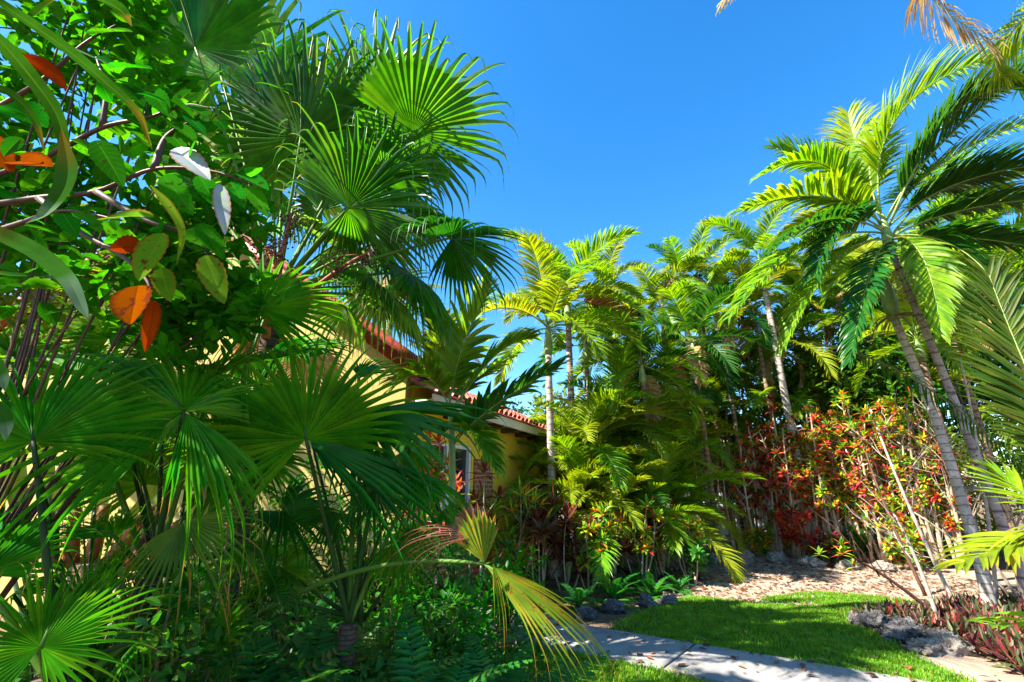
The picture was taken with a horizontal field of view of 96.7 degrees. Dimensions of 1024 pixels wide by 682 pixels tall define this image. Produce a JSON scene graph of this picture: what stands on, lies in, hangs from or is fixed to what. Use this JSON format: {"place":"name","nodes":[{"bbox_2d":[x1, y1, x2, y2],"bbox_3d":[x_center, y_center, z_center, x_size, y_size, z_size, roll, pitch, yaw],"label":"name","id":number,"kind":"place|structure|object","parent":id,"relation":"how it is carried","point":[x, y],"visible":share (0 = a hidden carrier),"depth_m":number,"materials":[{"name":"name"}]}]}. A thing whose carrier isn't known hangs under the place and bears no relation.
{"place":"outdoors","nodes":[
{"label":"outdoors","id":0,"kind":"place"},
{"bbox_2d":[0,495,1023,677],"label":"ground","id":1,"kind":"structure","parent":0,"point":[602,619],"depth_m":7.85,"materials":[{"name":"soil"}]},
{"bbox_2d":[0,566,141,681],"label":"shrub","id":2,"kind":"object","parent":1,"relation":"on","point":[82,677],"visible":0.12,"depth_m":2.22,"materials":[{"name":"green plant"}]},
{"bbox_2d":[0,120,150,375],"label":"tree","id":3,"kind":"object","parent":1,"relation":"on","point":[6,299],"visible":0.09,"depth_m":5.55,"materials":[{"name":"green plant"}]},
{"bbox_2d":[0,0,185,440],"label":"dracaena","id":4,"kind":"object","parent":1,"relation":"on","point":[59,270],"visible":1,"depth_m":1.11,"materials":[{"name":"green plant"}]},
{"bbox_2d":[3,497,196,676],"bbox_3d":[-2.689,1.776,2.947,1.409,1.444,0.486,1,-18,-5],"label":"shrub","id":5,"kind":"object","parent":1,"relation":"on","point":[77,561],"visible":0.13,"depth_m":3.04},
{"bbox_2d":[0,366,208,676],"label":"heliconia","id":6,"kind":"object","parent":1,"relation":"on","point":[23,473],"visible":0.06,"depth_m":3.90,"materials":[{"name":"green plant"}]},
{"bbox_2d":[0,325,214,681],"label":"fan palm","id":7,"kind":"object","parent":1,"relation":"on","point":[53,641],"visible":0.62,"depth_m":2.04,"materials":[{"name":"green plant"}]},
{"bbox_2d":[0,19,268,351],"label":"shrub","id":8,"kind":"object","parent":1,"relation":"on","point":[128,305],"visible":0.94,"depth_m":1.38,"materials":[{"name":"green plant"}]},
{"bbox_2d":[20,570,250,681],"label":"shrub","id":9,"kind":"object","parent":1,"relation":"on","point":[156,602],"visible":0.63,"depth_m":1.96,"materials":[{"name":"green plant"}]},
{"bbox_2d":[0,254,355,681],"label":"fan palm","id":10,"kind":"object","parent":1,"relation":"on","point":[207,454],"visible":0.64,"depth_m":2.32,"materials":[{"name":"green plant"}]},
{"bbox_2d":[111,610,275,681],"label":"shrub","id":11,"kind":"object","parent":1,"relation":"on","point":[186,668],"visible":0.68,"depth_m":2.10,"materials":[{"name":"green plant"}]},
{"bbox_2d":[195,526,320,632],"bbox_3d":[-2.311,2.278,4.076,0.946,1.192,0.868,-13,-22,34],"label":"shrub","id":12,"kind":"object","parent":1,"relation":"on","point":[280,550],"visible":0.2,"depth_m":4.04,"materials":[{"name":"green plant"}]},
{"bbox_2d":[0,220,554,616],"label":"house","id":13,"kind":"structure","parent":1,"relation":"on","point":[518,429],"depth_m":6.78,"materials":[{"name":"concrete"}]},
{"bbox_2d":[35,0,535,612],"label":"fan palm","id":14,"kind":"object","parent":1,"relation":"on","point":[291,120],"visible":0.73,"depth_m":4.51,"materials":[{"name":"green plant"}]},
{"bbox_2d":[114,600,463,681],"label":"fern","id":15,"kind":"object","parent":1,"relation":"on","point":[264,645],"visible":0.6,"depth_m":2.52,"materials":[{"name":"green plant"}]},
{"bbox_2d":[23,578,555,681],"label":"ground cover","id":16,"kind":"object","parent":1,"relation":"on","point":[525,642],"visible":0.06,"depth_m":4.22,"materials":[{"name":"green plant"}]},
{"bbox_2d":[0,0,300,598],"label":"shrub","id":17,"kind":"object","parent":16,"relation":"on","point":[58,241],"visible":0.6,"depth_m":2.60,"materials":[{"name":"green plant"}]},
{"bbox_2d":[244,599,364,681],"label":"shrub","id":18,"kind":"object","parent":1,"relation":"on","point":[291,630],"visible":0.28,"depth_m":2.90,"materials":[{"name":"green plant"}]},
{"bbox_2d":[263,565,375,650],"bbox_3d":[-1.529,2.242,3.502,0.864,0.908,0.910,0,-18,0],"label":"shrub","id":19,"kind":"object","parent":1,"relation":"on","point":[329,595],"visible":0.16,"depth_m":3.47,"materials":[{"name":"green plant"}]},
{"bbox_2d":[269,632,409,681],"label":"shrub","id":20,"kind":"object","parent":1,"relation":"on","point":[364,675],"visible":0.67,"depth_m":2.46,"materials":[{"name":"green plant"}]},
{"bbox_2d":[290,628,397,681],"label":"fern","id":21,"kind":"object","parent":1,"relation":"on","point":[331,663],"visible":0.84,"depth_m":2.46,"materials":[{"name":"green plant"}]},
{"bbox_2d":[311,481,410,625],"bbox_3d":[-1.602,2.299,4.784,1.040,1.592,0.904,7,-19,-20],"label":"shrub","id":22,"kind":"object","parent":1,"relation":"on","point":[365,559],"visible":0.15,"depth_m":4.73,"materials":[{"name":"green plant"}]},
{"bbox_2d":[145,335,618,681],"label":"fan palm","id":23,"kind":"object","parent":1,"relation":"on","point":[340,425],"visible":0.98,"depth_m":2.64,"materials":[{"name":"green plant"}]},
{"bbox_2d":[358,512,456,645],"bbox_3d":[-1.002,2.300,4.320,0.912,1.305,1.048,16,-24,-41],"label":"shrub","id":24,"kind":"object","parent":1,"relation":"on","point":[423,586],"visible":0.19,"depth_m":4.21,"materials":[{"name":"green plant"}]},
{"bbox_2d":[356,582,460,678],"bbox_3d":[-0.740,2.051,2.931,0.775,0.916,0.747,-15,-23,39],"label":"shrub","id":25,"kind":"object","parent":1,"relation":"on","point":[387,641],"visible":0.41,"depth_m":2.92,"materials":[{"name":"green plant"}]},
{"bbox_2d":[389,605,471,681],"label":"fern","id":26,"kind":"object","parent":1,"relation":"on","point":[453,671],"visible":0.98,"depth_m":2.48,"materials":[{"name":"green plant"}]},
{"bbox_2d":[382,571,500,667],"bbox_3d":[-0.609,2.402,3.743,1.052,0.887,0.827,0,-18,0],"label":"shrub","id":27,"kind":"object","parent":1,"relation":"on","point":[484,624],"visible":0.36,"depth_m":3.73,"materials":[{"name":"green plant"}]},
{"bbox_2d":[335,632,550,681],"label":"fern","id":28,"kind":"object","parent":1,"relation":"on","point":[531,676],"visible":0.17,"depth_m":3.17,"materials":[{"name":"green plant"}]},
{"bbox_2d":[405,578,493,673],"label":"shrub","id":29,"kind":"object","parent":1,"relation":"on","point":[462,614],"visible":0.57,"depth_m":3.28,"materials":[{"name":"green plant"}]},
{"bbox_2d":[413,526,523,635],"bbox_3d":[-0.473,2.391,4.360,1.001,1.152,0.962,-11,-21,31],"label":"shrub","id":30,"kind":"object","parent":1,"relation":"on","point":[452,571],"visible":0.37,"depth_m":4.39,"materials":[{"name":"green plant"}]},
{"bbox_2d":[377,264,572,591],"bbox_3d":[-0.479,1.101,5.094,2.166,4.057,1.694,4,-18,-12],"label":"palm tree","id":31,"kind":"object","parent":1,"relation":"on","point":[453,368],"visible":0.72,"depth_m":5.20,"materials":[{"name":"green plant"}]},
{"bbox_2d":[443,629,536,681],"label":"fern","id":32,"kind":"object","parent":1,"relation":"on","point":[521,674],"visible":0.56,"depth_m":3.02,"materials":[{"name":"green plant"}]},
{"bbox_2d":[472,547,555,631],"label":"shrub","id":33,"kind":"object","parent":1,"relation":"on","point":[507,618],"visible":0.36,"depth_m":4.90,"materials":[{"name":"green plant"}]},
{"bbox_2d":[470,476,559,578],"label":"shrub","id":34,"kind":"object","parent":1,"relation":"on","point":[529,499],"visible":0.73,"depth_m":6.94,"materials":[{"name":"plant"}]},
{"bbox_2d":[509,480,569,594],"bbox_3d":[0.466,2.964,6.933,1.040,1.659,1.130,7,-19,-20],"label":"cordyline","id":35,"kind":"object","parent":1,"relation":"on","point":[547,531],"visible":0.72,"depth_m":6.86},
{"bbox_2d":[473,650,609,681],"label":"fern","id":36,"kind":"object","parent":1,"relation":"on","point":[554,676],"visible":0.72,"depth_m":2.96,"materials":[{"name":"green plant"}]},
{"bbox_2d":[462,233,648,578],"bbox_3d":[0.825,1.266,8.913,3.884,6.100,4.005,0,-18,0],"label":"palm tree","id":37,"kind":"object","parent":1,"relation":"on","point":[548,290],"visible":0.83,"depth_m":9.14,"materials":[{"name":"green plant"}]},
{"bbox_2d":[488,445,633,579],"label":"areca palm","id":38,"kind":"object","parent":1,"relation":"on","point":[566,493],"visible":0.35,"depth_m":7.97,"materials":[{"name":"green plant"}]},
{"bbox_2d":[533,495,604,592],"bbox_3d":[0.937,3.162,7.204,1.168,1.455,1.195,9,-20,-27],"label":"cordyline","id":39,"kind":"object","parent":1,"relation":"on","point":[567,525],"visible":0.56,"depth_m":7.06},
{"bbox_2d":[498,224,661,562],"bbox_3d":[1.363,0.937,10.259,3.506,7.558,3.717,8,-20,-23],"label":"palm tree","id":40,"kind":"object","parent":1,"relation":"on","point":[569,271],"visible":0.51,"depth_m":10.72,"materials":[{"name":"green plant"}]},
{"bbox_2d":[521,290,657,547],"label":"palm tree","id":41,"kind":"object","parent":1,"relation":"on","point":[585,350],"visible":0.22,"depth_m":11.17,"materials":[{"name":"green plant"}]},
{"bbox_2d":[563,501,619,594],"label":"shrub","id":42,"kind":"object","parent":1,"relation":"on","point":[602,536],"visible":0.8,"depth_m":6.92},
{"bbox_2d":[499,383,686,572],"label":"areca palm","id":43,"kind":"object","parent":1,"relation":"on","point":[584,425],"visible":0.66,"depth_m":8.97,"materials":[{"name":"green plant"}]},
{"bbox_2d":[520,432,693,590],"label":"areca palm","id":44,"kind":"object","parent":1,"relation":"on","point":[575,457],"visible":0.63,"depth_m":7.91,"materials":[{"name":"green plant"}]},
{"bbox_2d":[563,230,650,543],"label":"palm tree","id":45,"kind":"object","parent":1,"relation":"on","point":[604,268],"visible":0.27,"depth_m":14.54,"materials":[{"name":"green plant"}]},
{"bbox_2d":[576,500,639,584],"bbox_3d":[1.669,3.351,7.694,1.096,1.394,1.339,7,-19,-21],"label":"cordyline","id":46,"kind":"object","parent":1,"relation":"on","point":[623,541],"visible":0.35,"depth_m":7.53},
{"bbox_2d":[538,339,712,567],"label":"areca palm","id":47,"kind":"object","parent":1,"relation":"on","point":[623,434],"visible":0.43,"depth_m":9.38,"materials":[{"name":"green plant"}]},
{"bbox_2d":[558,340,719,558],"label":"areca palm","id":48,"kind":"object","parent":1,"relation":"on","point":[664,385],"visible":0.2,"depth_m":10.88,"materials":[{"name":"green plant"}]},
{"bbox_2d":[563,305,720,572],"bbox_3d":[2.870,1.946,9.616,2.903,5.242,2.751,8,-20,-24],"label":"palm tree","id":49,"kind":"object","parent":1,"relation":"on","point":[648,384],"visible":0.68,"depth_m":9.69,"materials":[{"name":"green plant"}]},
{"bbox_2d":[615,493,676,582],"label":"shrub","id":50,"kind":"object","parent":1,"relation":"on","point":[645,546],"visible":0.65,"depth_m":7.57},
{"bbox_2d":[573,455,725,571],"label":"areca palm","id":51,"kind":"object","parent":1,"relation":"on","point":[640,494],"visible":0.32,"depth_m":8.44,"materials":[{"name":"green plant"}]},
{"bbox_2d":[391,601,928,681],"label":"footpath","id":52,"kind":"structure","parent":1,"relation":"on","point":[710,663],"depth_m":4.11,"materials":[{"name":"concrete"}]},
{"bbox_2d":[605,333,741,551],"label":"areca palm","id":53,"kind":"object","parent":1,"relation":"on","point":[714,395],"visible":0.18,"depth_m":11.76,"materials":[{"name":"green plant"}]},
{"bbox_2d":[619,256,733,439],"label":"palm tree","id":54,"kind":"object","parent":1,"relation":"on","point":[653,287],"visible":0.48,"depth_m":13.82,"materials":[{"name":"green plant"}]},
{"bbox_2d":[597,401,766,584],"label":"areca palm","id":55,"kind":"object","parent":1,"relation":"on","point":[736,575],"visible":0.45,"depth_m":8.87,"materials":[{"name":"green plant"}]},
{"bbox_2d":[636,236,742,549],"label":"palm tree","id":56,"kind":"object","parent":1,"relation":"on","point":[675,258],"visible":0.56,"depth_m":14.01,"materials":[{"name":"green plant"}]},
{"bbox_2d":[651,223,740,544],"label":"palm tree","id":57,"kind":"object","parent":1,"relation":"on","point":[709,251],"visible":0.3,"depth_m":14.95,"materials":[{"name":"green plant"}]},
{"bbox_2d":[628,282,779,558],"bbox_3d":[4.738,1.802,11.003,3.206,6.373,4.003,7,-19,-21],"label":"palm tree","id":58,"kind":"object","parent":1,"relation":"on","point":[684,314],"visible":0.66,"depth_m":11.37,"materials":[{"name":"green plant"}]},
{"bbox_2d":[653,335,773,543],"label":"areca palm","id":59,"kind":"object","parent":1,"relation":"on","point":[721,391],"visible":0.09,"depth_m":13.36,"materials":[{"name":"green plant"}]},
{"bbox_2d":[651,255,792,548],"bbox_3d":[6.154,1.544,13.189,3.675,8.215,3.583,0,-18,0],"label":"palm tree","id":60,"kind":"object","parent":1,"relation":"on","point":[722,282],"visible":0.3,"depth_m":13.21,"materials":[{"name":"green plant"}]},
{"bbox_2d":[699,333,813,542],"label":"areca palm","id":61,"kind":"object","parent":1,"relation":"on","point":[750,416],"visible":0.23,"depth_m":13.69,"materials":[{"name":"green plant"}]},
{"bbox_2d":[695,247,824,549],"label":"palm tree","id":62,"kind":"object","parent":1,"relation":"on","point":[755,295],"visible":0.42,"depth_m":13.52,"materials":[{"name":"green plant"}]},
{"bbox_2d":[695,193,826,551],"bbox_3d":[7.610,0.689,12.563,3.526,9.454,3.563,-10,-20,28],"label":"palm tree","id":63,"kind":"object","parent":1,"relation":"on","point":[749,241],"visible":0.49,"depth_m":13.38,"materials":[{"name":"green plant"}]},
{"bbox_2d":[710,339,836,446],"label":"areca palm","id":64,"kind":"object","parent":1,"relation":"on","point":[752,382],"visible":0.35,"depth_m":13.72,"materials":[{"name":"green plant"}]},
{"bbox_2d":[748,394,806,558],"bbox_3d":[6.474,3.092,10.833,1.136,3.827,1.141,7,-19,-19],"label":"croton","id":65,"kind":"object","parent":1,"relation":"on","point":[787,498],"visible":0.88,"depth_m":10.74,"materials":[{"name":"plant"}]},
{"bbox_2d":[724,299,840,396],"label":"palm tree","id":66,"kind":"object","parent":1,"relation":"on","point":[777,313],"visible":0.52,"depth_m":13.26,"materials":[{"name":"green plant"}]},
{"bbox_2d":[764,429,828,555],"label":"croton","id":67,"kind":"object","parent":1,"relation":"on","point":[803,490],"visible":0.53,"depth_m":10.69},
{"bbox_2d":[741,233,862,541],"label":"palm tree","id":68,"kind":"object","parent":1,"relation":"on","point":[828,301],"visible":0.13,"depth_m":13.99,"materials":[{"name":"green plant"}]},
{"bbox_2d":[749,326,874,514],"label":"areca palm","id":69,"kind":"object","parent":1,"relation":"on","point":[805,387],"visible":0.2,"depth_m":13.61,"materials":[{"name":"green plant"}]},
{"bbox_2d":[786,405,846,560],"bbox_3d":[7.217,3.155,10.495,1.111,3.499,1.312,0,-18,0],"label":"croton","id":70,"kind":"object","parent":1,"relation":"on","point":[815,459],"visible":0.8,"depth_m":10.47,"materials":[{"name":"plant"}]},
{"bbox_2d":[799,409,857,559],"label":"croton","id":71,"kind":"object","parent":1,"relation":"on","point":[828,493],"visible":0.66,"depth_m":10.27,"materials":[{"name":"plant"}]},
{"bbox_2d":[818,388,878,562],"bbox_3d":[7.654,2.917,10.204,1.050,3.769,1.144,4,-18,-12],"label":"croton","id":72,"kind":"object","parent":1,"relation":"on","point":[847,419],"visible":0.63,"depth_m":10.22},
{"bbox_2d":[833,421,898,562],"bbox_3d":[7.834,3.277,9.991,1.214,2.961,1.059,0,-18,0],"label":"croton","id":73,"kind":"object","parent":1,"relation":"on","point":[864,491],"visible":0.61,"depth_m":9.92,"materials":[{"name":"plant"}]},
{"bbox_2d":[716,28,1023,597],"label":"palm tree","id":74,"kind":"object","parent":1,"relation":"on","point":[855,185],"visible":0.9,"depth_m":6.69,"materials":[{"name":"green plant"}]},
{"bbox_2d":[716,0,1023,103],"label":"palm tree","id":75,"kind":"object","parent":1,"relation":"on","point":[999,59],"visible":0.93,"depth_m":5.89,"materials":[{"name":"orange plant"}]},
{"bbox_2d":[808,506,941,621],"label":"sapling","id":76,"kind":"object","parent":1,"relation":"on","point":[842,549],"visible":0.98,"depth_m":5.50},
{"bbox_2d":[785,298,976,548],"bbox_3d":[10.839,1.909,13.092,6.014,7.512,3.413,0,-18,0],"label":"tree","id":77,"kind":"object","parent":1,"relation":"on","point":[840,385],"visible":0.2,"depth_m":12.90,"materials":[{"name":"green plant"}]},
{"bbox_2d":[845,421,927,595],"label":"sapling","id":78,"kind":"object","parent":1,"relation":"on","point":[922,589],"visible":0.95,"depth_m":7.35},
{"bbox_2d":[845,478,940,622],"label":"sapling","id":79,"kind":"object","parent":1,"relation":"on","point":[896,521],"visible":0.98,"depth_m":5.56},
{"bbox_2d":[844,389,952,597],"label":"sapling","id":80,"kind":"object","parent":1,"relation":"on","point":[931,555],"visible":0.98,"depth_m":6.46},
{"bbox_2d":[880,615,925,643],"bbox_3d":[4.115,3.063,4.766,0.525,0.336,0.343,0,-18,0],"label":"rock","id":81,"kind":"object","parent":1,"relation":"on","point":[901,629],"visible":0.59,"depth_m":4.72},
{"bbox_2d":[812,217,1023,606],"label":"palm tree","id":82,"kind":"object","parent":1,"relation":"on","point":[890,300],"visible":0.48,"depth_m":6.40,"materials":[{"name":"green plant"}]},
{"bbox_2d":[814,218,1023,553],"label":"tree","id":83,"kind":"object","parent":1,"relation":"on","point":[893,354],"visible":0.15,"depth_m":12.14,"materials":[{"name":"green plant"}]},
{"bbox_2d":[840,195,1023,563],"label":"palm tree","id":84,"kind":"object","parent":1,"relation":"on","point":[988,453],"visible":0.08,"depth_m":9.50,"materials":[{"name":"green plant"}]},
{"bbox_2d":[851,586,1023,675],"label":"ground cover","id":85,"kind":"object","parent":1,"relation":"on","point":[956,613],"visible":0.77,"depth_m":4.91,"materials":[{"name":"red plant"}]},
{"bbox_2d":[858,424,1023,564],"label":"croton","id":86,"kind":"object","parent":1,"relation":"on","point":[972,488],"visible":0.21,"depth_m":9.82,"materials":[{"name":"green plant"}]},
{"bbox_2d":[879,336,1023,554],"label":"areca palm","id":87,"kind":"object","parent":1,"relation":"on","point":[961,390],"visible":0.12,"depth_m":11.51,"materials":[{"name":"green plant"}]},
{"bbox_2d":[897,214,1023,380],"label":"palm tree","id":88,"kind":"object","parent":1,"relation":"on","point":[1013,256],"visible":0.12,"depth_m":9.54,"materials":[{"name":"green plant"}]},
{"bbox_2d":[925,251,1023,629],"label":"areca palm","id":89,"kind":"object","parent":1,"relation":"on","point":[1003,288],"visible":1,"depth_m":3.12,"materials":[{"name":"green plant"}]},
{"bbox_2d":[0,0,1023,493],"label":"sky","id":90,"kind":"structure","parent":0,"point":[656,117],"materials":[{"name":"blue"}]},
{"bbox_2d":[483,589,982,681],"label":"lawn grass","id":91,"kind":"structure","parent":0,"point":[814,644],"depth_m":4.83,"materials":[{"name":"plant"}]},
{"bbox_2d":[680,555,1018,608],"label":"sand path","id":92,"kind":"structure","parent":0,"point":[970,574],"depth_m":7.71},
{"bbox_2d":[663,534,709,585],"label":"shrub","id":93,"kind":"object","parent":92,"relation":"on","point":[696,558],"visible":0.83,"depth_m":7.50,"materials":[{"name":"green plant"}]},
{"bbox_2d":[475,561,1018,681],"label":"leaf litter","id":94,"kind":"object","parent":92,"relation":"on","point":[808,660],"visible":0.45,"depth_m":7.27,"materials":[{"name":"plant"}]},
{"bbox_2d":[720,420,776,556],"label":"croton","id":95,"kind":"object","parent":92,"relation":"on","point":[738,460],"visible":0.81,"depth_m":11.11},
{"bbox_2d":[741,521,776,557],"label":"shrub","id":96,"kind":"object","parent":92,"relation":"on","point":[758,539],"visible":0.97,"depth_m":10.46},
{"bbox_2d":[739,437,791,551],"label":"croton","id":97,"kind":"object","parent":92,"relation":"on","point":[770,482],"visible":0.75,"depth_m":10.81,"materials":[{"name":"plant"}]},
{"bbox_2d":[772,508,820,557],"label":"shrub","id":98,"kind":"object","parent":92,"relation":"on","point":[793,532],"visible":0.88,"depth_m":9.85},
{"bbox_2d":[607,561,1018,606],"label":"pebbles","id":99,"kind":"object","parent":92,"relation":"on","point":[782,582],"visible":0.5,"depth_m":7.67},
{"bbox_2d":[803,528,848,566],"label":"shrub","id":100,"kind":"object","parent":92,"relation":"on","point":[828,541],"visible":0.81,"depth_m":9.28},
{"bbox_2d":[842,397,916,564],"bbox_3d":[8.145,2.982,10.002,1.169,3.523,1.070,-14,-23,36],"label":"croton","id":101,"kind":"object","parent":92,"relation":"on","point":[879,408],"visible":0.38,"depth_m":9.93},
{"bbox_2d":[866,415,926,566],"bbox_3d":[8.298,3.065,9.607,1.008,3.121,1.143,0,-18,0],"label":"croton","id":102,"kind":"object","parent":92,"relation":"on","point":[897,501],"visible":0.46,"depth_m":9.62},
{"bbox_2d":[873,521,927,570],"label":"shrub","id":103,"kind":"object","parent":92,"relation":"on","point":[916,542],"visible":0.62,"depth_m":8.83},
{"bbox_2d":[875,386,949,569],"bbox_3d":[8.502,2.762,9.564,1.112,3.667,1.037,0,-18,0],"label":"croton","id":104,"kind":"object","parent":92,"relation":"on","point":[920,501],"visible":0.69,"depth_m":9.45,"materials":[{"name":"plant"}]},
{"bbox_2d":[814,271,1023,581],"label":"palm tree","id":105,"kind":"object","parent":92,"relation":"on","point":[919,352],"visible":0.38,"depth_m":8.91,"materials":[{"name":"green plant"}]},
{"bbox_2d":[845,390,1023,596],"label":"bare shrub","id":106,"kind":"object","parent":92,"relation":"on","point":[998,569],"visible":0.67,"depth_m":7.01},
{"bbox_2d":[900,422,978,570],"bbox_3d":[8.704,3.034,9.191,1.007,2.916,1.000,0,-18,0],"label":"croton","id":107,"kind":"object","parent":92,"relation":"on","point":[952,523],"visible":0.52,"depth_m":9.15,"materials":[{"name":"plant"}]},
{"bbox_2d":[939,347,1008,598],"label":"sapling","id":108,"kind":"object","parent":92,"relation":"on","point":[994,575],"visible":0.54,"depth_m":6.63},
{"bbox_2d":[915,650,1023,681],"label":"sandy soil","id":109,"kind":"structure","parent":0,"point":[976,666],"depth_m":4.00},
{"bbox_2d":[931,632,976,657],"bbox_3d":[4.224,2.950,4.366,0.355,0.271,0.274,0,-18,0],"label":"rock","id":110,"kind":"object","parent":109,"relation":"on","point":[954,646],"visible":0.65,"depth_m":4.30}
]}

